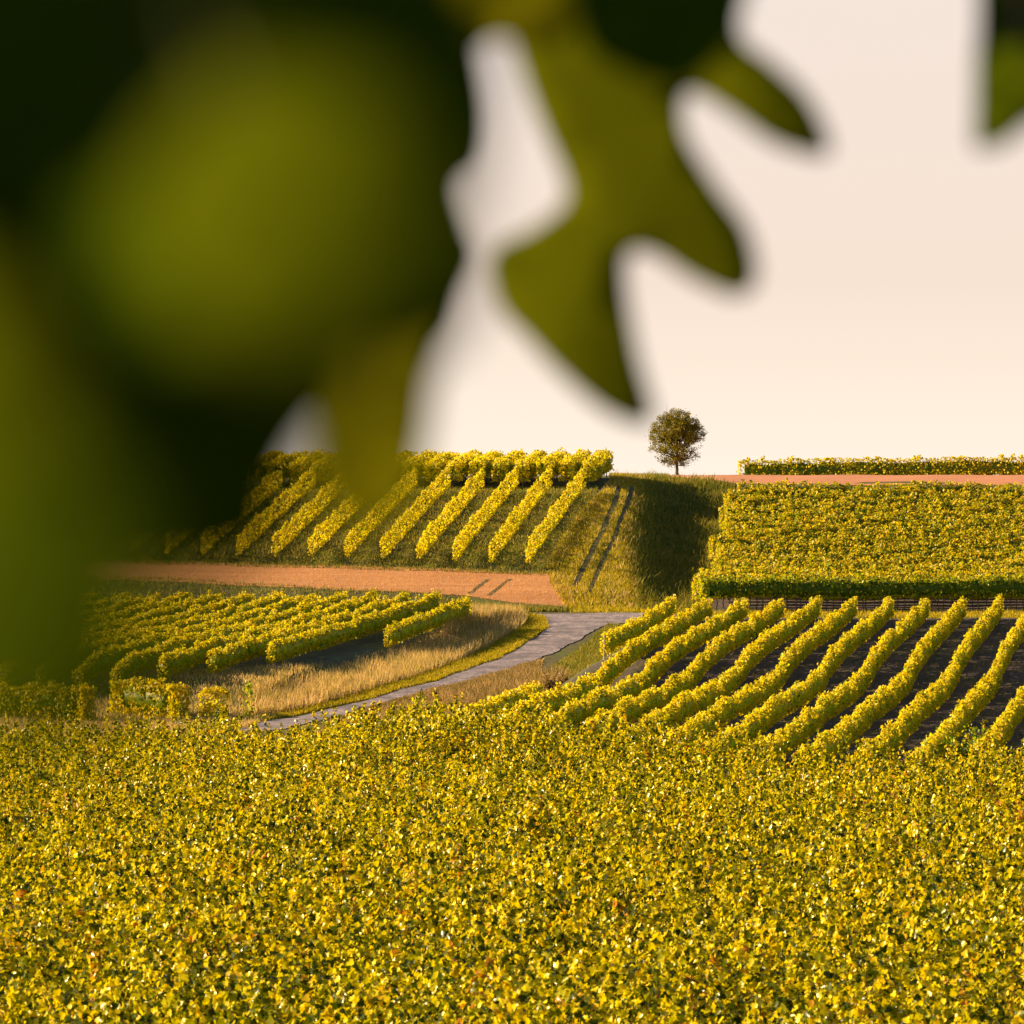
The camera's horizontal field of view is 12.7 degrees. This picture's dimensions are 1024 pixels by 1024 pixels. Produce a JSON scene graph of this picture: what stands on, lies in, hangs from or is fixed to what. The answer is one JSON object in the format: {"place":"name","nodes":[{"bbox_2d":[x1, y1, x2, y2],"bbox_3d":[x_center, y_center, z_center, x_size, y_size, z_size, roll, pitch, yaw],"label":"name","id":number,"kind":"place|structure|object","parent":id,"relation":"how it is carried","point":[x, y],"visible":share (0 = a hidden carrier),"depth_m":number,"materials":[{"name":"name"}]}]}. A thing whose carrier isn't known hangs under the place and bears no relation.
{"place":"outdoors","nodes":[
{"label":"outdoors","id":0,"kind":"place"},
{"bbox_2d":[169,563,575,607],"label":"stubble field","id":1,"kind":"structure","parent":0,"point":[537,584],"depth_m":265.58,"materials":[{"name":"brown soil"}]},
{"bbox_2d":[468,579,489,592],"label":"wheel rut","id":2,"kind":"structure","parent":1,"relation":"on","point":[479,585],"depth_m":264.30,"materials":[{"name":"soil"}]},
{"bbox_2d":[487,579,511,594],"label":"wheel rut","id":3,"kind":"structure","parent":1,"relation":"on","point":[497,588],"depth_m":263.66,"materials":[{"name":"soil"}]},
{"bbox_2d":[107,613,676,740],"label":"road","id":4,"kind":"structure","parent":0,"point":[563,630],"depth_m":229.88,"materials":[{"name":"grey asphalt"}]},
{"bbox_2d":[473,600,569,611],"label":"ditch grass","id":5,"kind":"structure","parent":0,"point":[539,608],"depth_m":257.19,"materials":[{"name":"green plant"}]},
{"bbox_2d":[30,475,1022,754],"bbox_3d":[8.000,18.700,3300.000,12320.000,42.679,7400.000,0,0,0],"label":"ground","id":6,"kind":"structure","parent":0,"point":[352,651],"depth_m":263.29,"materials":[{"name":"brown soil"}]},
{"bbox_2d":[147,677,191,718],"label":"vine row","id":7,"kind":"object","parent":6,"relation":"on","point":[167,701],"visible":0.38,"depth_m":198.02,"materials":[{"name":"yellow plant"}]},
{"bbox_2d":[170,591,193,605],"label":"vine row","id":8,"kind":"object","parent":6,"relation":"on","point":[181,595],"visible":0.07,"depth_m":245.43,"materials":[{"name":"yellow plant"}]},
{"bbox_2d":[170,589,224,617],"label":"vine row","id":9,"kind":"object","parent":6,"relation":"on","point":[178,607],"visible":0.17,"depth_m":241.79,"materials":[{"name":"yellow plant"}]},
{"bbox_2d":[169,591,255,627],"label":"vine row","id":10,"kind":"object","parent":6,"relation":"on","point":[244,598],"visible":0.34,"depth_m":239.62,"materials":[{"name":"yellow plant"}]},
{"bbox_2d":[196,686,229,714],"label":"vine bush","id":11,"kind":"object","parent":6,"relation":"on","point":[207,692],"visible":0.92,"depth_m":199.60,"materials":[{"name":"yellow plant"}]},
{"bbox_2d":[106,660,326,740],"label":"dry grass","id":12,"kind":"structure","parent":6,"relation":"on","point":[233,713],"depth_m":206.68,"materials":[{"name":"beige plant"}]},
{"bbox_2d":[168,591,286,632],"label":"vine row","id":13,"kind":"object","parent":6,"relation":"on","point":[263,602],"visible":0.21,"depth_m":236.33,"materials":[{"name":"yellow plant"}]},
{"bbox_2d":[167,593,318,640],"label":"vine row","id":14,"kind":"object","parent":6,"relation":"on","point":[286,602],"visible":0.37,"depth_m":232.72,"materials":[{"name":"yellow plant"}]},
{"bbox_2d":[0,0,488,752],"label":"grape vine","id":15,"kind":"object","parent":6,"relation":"on","point":[238,254],"visible":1,"depth_m":1.13,"materials":[{"name":"green plant"}]},
{"bbox_2d":[241,679,255,717],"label":"vine bush","id":16,"kind":"object","parent":6,"relation":"on","point":[248,690],"visible":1,"depth_m":198.32,"materials":[{"name":"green plant"}]},
{"bbox_2d":[166,591,347,652],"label":"vine row","id":17,"kind":"object","parent":6,"relation":"on","point":[189,639],"visible":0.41,"depth_m":228.63,"materials":[{"name":"yellow plant"}]},
{"bbox_2d":[163,587,379,677],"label":"vine row","id":18,"kind":"object","parent":6,"relation":"on","point":[177,660],"visible":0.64,"depth_m":218.75,"materials":[{"name":"yellow plant"}]},
{"bbox_2d":[272,490,327,555],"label":"vine row","id":19,"kind":"object","parent":6,"relation":"on","point":[292,532],"visible":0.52,"depth_m":279.82,"materials":[{"name":"yellow plant"}]},
{"bbox_2d":[288,467,316,509],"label":"vine row","id":20,"kind":"object","parent":6,"relation":"on","point":[303,479],"visible":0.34,"depth_m":292.48,"materials":[{"name":"yellow plant"}]},
{"bbox_2d":[206,590,410,673],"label":"vine row","id":21,"kind":"object","parent":6,"relation":"on","point":[231,654],"visible":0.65,"depth_m":218.03,"materials":[{"name":"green plant"}]},
{"bbox_2d":[301,448,321,483],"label":"vine row","id":22,"kind":"object","parent":6,"relation":"on","point":[316,455],"visible":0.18,"depth_m":304.01,"materials":[{"name":"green plant"}]},
{"bbox_2d":[311,458,319,481],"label":"vine row","id":23,"kind":"object","parent":6,"relation":"on","point":[317,462],"visible":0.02,"depth_m":299.70,"materials":[{"name":"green plant"}]},
{"bbox_2d":[170,577,464,603],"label":"ditch grass","id":24,"kind":"structure","parent":6,"relation":"on","point":[253,587],"depth_m":262.67,"materials":[{"name":"green plant"}]},
{"bbox_2d":[307,512,346,556],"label":"vine row","id":25,"kind":"object","parent":6,"relation":"on","point":[324,525],"visible":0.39,"depth_m":275.21,"materials":[{"name":"yellow plant"}]},
{"bbox_2d":[265,588,442,663],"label":"vine row","id":26,"kind":"object","parent":6,"relation":"on","point":[322,638],"visible":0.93,"depth_m":226.71,"materials":[{"name":"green plant"}]},
{"bbox_2d":[343,525,374,556],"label":"vine row","id":27,"kind":"object","parent":6,"relation":"on","point":[349,548],"visible":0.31,"depth_m":272.96,"materials":[{"name":"yellow plant"}]},
{"bbox_2d":[243,601,528,713],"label":"dry grass","id":28,"kind":"structure","parent":6,"relation":"on","point":[455,641],"depth_m":217.02,"materials":[{"name":"beige plant"}]},
{"bbox_2d":[232,657,544,747],"bbox_3d":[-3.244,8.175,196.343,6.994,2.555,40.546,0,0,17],"label":"dry weeds","id":29,"kind":"object","parent":6,"relation":"on","point":[494,687],"visible":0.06,"depth_m":205.72,"materials":[{"name":"brown plant"}]},
{"bbox_2d":[254,612,548,719],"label":"verge grass","id":30,"kind":"structure","parent":6,"relation":"on","point":[535,624],"depth_m":217.79,"materials":[{"name":"green plant"}]},
{"bbox_2d":[379,467,450,558],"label":"vine row","id":31,"kind":"object","parent":6,"relation":"on","point":[391,534],"visible":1,"depth_m":281.72,"materials":[{"name":"yellow plant"}]},
{"bbox_2d":[245,484,598,574],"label":"hill grass","id":32,"kind":"structure","parent":6,"relation":"on","point":[503,510],"depth_m":278.14,"materials":[{"name":"green plant"}]},
{"bbox_2d":[383,594,472,646],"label":"vine row","id":33,"kind":"object","parent":6,"relation":"on","point":[409,628],"visible":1,"depth_m":232.52,"materials":[{"name":"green plant"}]},
{"bbox_2d":[420,449,438,477],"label":"vine row","id":34,"kind":"object","parent":6,"relation":"on","point":[428,454],"visible":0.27,"depth_m":305.83,"materials":[{"name":"yellow plant"}]},
{"bbox_2d":[423,451,460,483],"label":"vine row","id":35,"kind":"object","parent":6,"relation":"on","point":[437,465],"visible":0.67,"depth_m":300.48,"materials":[{"name":"yellow plant"}]},
{"bbox_2d":[415,468,484,558],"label":"vine row","id":36,"kind":"object","parent":6,"relation":"on","point":[452,503],"visible":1,"depth_m":281.64,"materials":[{"name":"yellow plant"}]},
{"bbox_2d":[446,449,483,485],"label":"vine row","id":37,"kind":"object","parent":6,"relation":"on","point":[459,467],"visible":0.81,"depth_m":301.00,"materials":[{"name":"yellow plant"}]},
{"bbox_2d":[452,466,519,560],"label":"vine row","id":38,"kind":"object","parent":6,"relation":"on","point":[496,505],"visible":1,"depth_m":281.32,"materials":[{"name":"yellow plant"}]},
{"bbox_2d":[468,449,504,484],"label":"vine row","id":39,"kind":"object","parent":6,"relation":"on","point":[483,462],"visible":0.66,"depth_m":301.39,"materials":[{"name":"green plant"}]},
{"bbox_2d":[491,448,527,486],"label":"vine row","id":40,"kind":"object","parent":6,"relation":"on","point":[503,465],"visible":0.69,"depth_m":300.48,"materials":[{"name":"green plant"}]},
{"bbox_2d":[0,687,1023,1023],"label":"vineyard foliage","id":41,"kind":"object","parent":6,"relation":"on","point":[204,875],"visible":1,"depth_m":92.72,"materials":[{"name":"yellow plant"}]},
{"bbox_2d":[488,464,552,562],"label":"vine row","id":42,"kind":"object","parent":6,"relation":"on","point":[535,498],"visible":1,"depth_m":281.70,"materials":[{"name":"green plant"}]},
{"bbox_2d":[513,449,547,487],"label":"vine row","id":43,"kind":"object","parent":6,"relation":"on","point":[527,469],"visible":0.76,"depth_m":300.91,"materials":[{"name":"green plant"}]},
{"bbox_2d":[500,662,581,692],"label":"dry weeds","id":44,"kind":"object","parent":6,"relation":"on","point":[555,671],"visible":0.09,"depth_m":209.83,"materials":[{"name":"brown plant"}]},
{"bbox_2d":[539,671,561,691],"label":"wild bush","id":45,"kind":"object","parent":6,"relation":"on","point":[548,683],"visible":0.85,"depth_m":202.83,"materials":[{"name":"brown plant"}]},
{"bbox_2d":[534,447,569,486],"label":"vine row","id":46,"kind":"object","parent":6,"relation":"on","point":[553,459],"visible":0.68,"depth_m":300.80,"materials":[{"name":"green plant"}]},
{"bbox_2d":[524,467,586,562],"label":"vine row","id":47,"kind":"object","parent":6,"relation":"on","point":[542,530],"visible":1,"depth_m":280.73,"materials":[{"name":"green plant"}]},
{"bbox_2d":[557,448,591,486],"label":"vine row","id":48,"kind":"object","parent":6,"relation":"on","point":[570,466],"visible":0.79,"depth_m":300.72,"materials":[{"name":"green plant"}]},
{"bbox_2d":[550,621,625,677],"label":"bank grass","id":49,"kind":"structure","parent":6,"relation":"on","point":[583,655],"depth_m":226.26,"materials":[{"name":"green plant"}]},
{"bbox_2d":[580,448,613,486],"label":"vine row","id":50,"kind":"object","parent":6,"relation":"on","point":[596,465],"visible":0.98,"depth_m":301.67,"materials":[{"name":"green plant"}]},
{"bbox_2d":[573,486,620,585],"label":"wheel rut","id":51,"kind":"structure","parent":6,"relation":"on","point":[587,559],"depth_m":280.00,"materials":[{"name":"soil"}]},
{"bbox_2d":[589,486,632,592],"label":"wheel rut","id":52,"kind":"structure","parent":6,"relation":"on","point":[614,536],"depth_m":279.70,"materials":[{"name":"soil"}]},
{"bbox_2d":[546,468,726,609],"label":"track grass","id":53,"kind":"structure","parent":6,"relation":"on","point":[588,578],"depth_m":274.12,"materials":[{"name":"green plant"}]},
{"bbox_2d":[478,0,830,424],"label":"grape vine","id":54,"kind":"object","parent":6,"relation":"on","point":[610,85],"visible":0.94,"depth_m":3.30,"materials":[{"name":"green plant"}]},
{"bbox_2d":[630,468,736,611],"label":"bank grass","id":55,"kind":"structure","parent":6,"relation":"on","point":[694,503],"depth_m":291.24,"materials":[{"name":"green plant"}]},
{"bbox_2d":[670,475,1023,484],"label":"red soil strip","id":56,"kind":"object","parent":6,"relation":"on","point":[973,479],"visible":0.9,"depth_m":313.39,"materials":[{"name":"brown soil"}]},
{"bbox_2d":[645,406,707,474],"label":"tree","id":57,"kind":"object","parent":56,"relation":"on","point":[685,428],"visible":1,"depth_m":324.31,"materials":[{"name":"green plant"}]},
{"bbox_2d":[691,477,1023,601],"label":"vineyard foliage","id":58,"kind":"object","parent":6,"relation":"on","point":[922,533],"visible":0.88,"depth_m":281.25,"materials":[{"name":"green plant"}]},
{"bbox_2d":[736,453,1023,474],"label":"vine row","id":59,"kind":"object","parent":6,"relation":"on","point":[963,466],"visible":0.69,"depth_m":339.47,"materials":[{"name":"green plant"}]},
{"bbox_2d":[973,0,1023,149],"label":"grape vine","id":60,"kind":"object","parent":6,"relation":"on","point":[999,90],"visible":1,"depth_m":3.01,"materials":[{"name":"green plant"}]},
{"bbox_2d":[608,472,670,482],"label":"crest grass","id":61,"kind":"structure","parent":0,"point":[647,476],"depth_m":311.39,"materials":[{"name":"green plant"}]},
{"bbox_2d":[314,0,1023,475],"label":"sky","id":62,"kind":"structure","parent":0,"point":[883,314],"materials":[{"name":"white"}]},
{"bbox_2d":[542,618,1023,783],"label":"dark soil","id":63,"kind":"structure","parent":0,"point":[889,669],"depth_m":208.01,"materials":[{"name":"brown soil"}]},
{"bbox_2d":[403,680,543,735],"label":"vine row","id":64,"kind":"object","parent":63,"relation":"on","point":[510,697],"visible":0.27,"depth_m":186.76,"materials":[{"name":"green plant"}]},
{"bbox_2d":[372,597,713,779],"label":"vine row","id":65,"kind":"object","parent":63,"relation":"on","point":[609,672],"visible":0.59,"depth_m":206.59,"materials":[{"name":"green plant"}]},
{"bbox_2d":[446,597,749,767],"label":"vine row","id":66,"kind":"object","parent":63,"relation":"on","point":[589,704],"visible":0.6,"depth_m":202.46,"materials":[{"name":"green plant"}]},
{"bbox_2d":[599,594,676,659],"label":"vine row","id":67,"kind":"object","parent":63,"relation":"on","point":[612,640],"visible":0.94,"depth_m":225.27,"materials":[{"name":"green plant"}]},
{"bbox_2d":[500,598,785,770],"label":"vine row","id":68,"kind":"object","parent":63,"relation":"on","point":[735,637],"visible":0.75,"depth_m":201.61,"materials":[{"name":"yellow plant"}]},
{"bbox_2d":[552,595,822,784],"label":"vine row","id":69,"kind":"object","parent":63,"relation":"on","point":[681,708],"visible":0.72,"depth_m":200.41,"materials":[{"name":"yellow plant"}]},
{"bbox_2d":[604,596,857,793],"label":"vine row","id":70,"kind":"object","parent":63,"relation":"on","point":[726,710],"visible":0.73,"depth_m":196.06,"materials":[{"name":"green plant"}]},
{"bbox_2d":[671,596,894,781],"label":"vine row","id":71,"kind":"object","parent":63,"relation":"on","point":[776,709],"visible":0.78,"depth_m":193.49,"materials":[{"name":"yellow plant"}]},
{"bbox_2d":[560,614,1023,776],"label":"soil weeds","id":72,"kind":"object","parent":63,"relation":"on","point":[808,625],"visible":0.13,"depth_m":209.03,"materials":[{"name":"green plant"}]},
{"bbox_2d":[721,598,931,785],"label":"vine row","id":73,"kind":"object","parent":63,"relation":"on","point":[822,712],"visible":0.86,"depth_m":190.80,"materials":[{"name":"yellow plant"}]},
{"bbox_2d":[790,596,967,772],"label":"vine row","id":74,"kind":"object","parent":63,"relation":"on","point":[882,701],"visible":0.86,"depth_m":189.88,"materials":[{"name":"yellow plant"}]},
{"bbox_2d":[842,594,1003,794],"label":"vine row","id":75,"kind":"object","parent":63,"relation":"on","point":[933,697],"visible":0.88,"depth_m":190.42,"materials":[{"name":"yellow plant"}]},
{"bbox_2d":[904,613,1023,796],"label":"vine row","id":76,"kind":"object","parent":63,"relation":"on","point":[978,699],"visible":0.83,"depth_m":185.36,"materials":[{"name":"yellow plant"}]},
{"bbox_2d":[936,723,1001,763],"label":"grapevine","id":77,"kind":"object","parent":63,"relation":"on","point":[973,737],"visible":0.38,"depth_m":163.44,"materials":[{"name":"yellow plant"}]},
{"bbox_2d":[966,686,1023,769],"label":"vine row","id":78,"kind":"object","parent":63,"relation":"on","point":[1010,718],"visible":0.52,"depth_m":173.37,"materials":[{"name":"yellow plant"}]},
{"bbox_2d":[568,606,1023,618],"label":"road edge grass","id":79,"kind":"structure","parent":0,"point":[1010,613],"depth_m":255.54,"materials":[{"name":"green plant"}]},
{"bbox_2d":[711,596,1023,612],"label":"dark soil","id":80,"kind":"structure","parent":0,"point":[791,604],"depth_m":263.75,"materials":[{"name":"brown soil"}]},
{"bbox_2d":[698,573,1023,611],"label":"vine row","id":81,"kind":"object","parent":80,"relation":"on","point":[875,588],"visible":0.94,"depth_m":257.01,"materials":[{"name":"green plant"}]}
]}

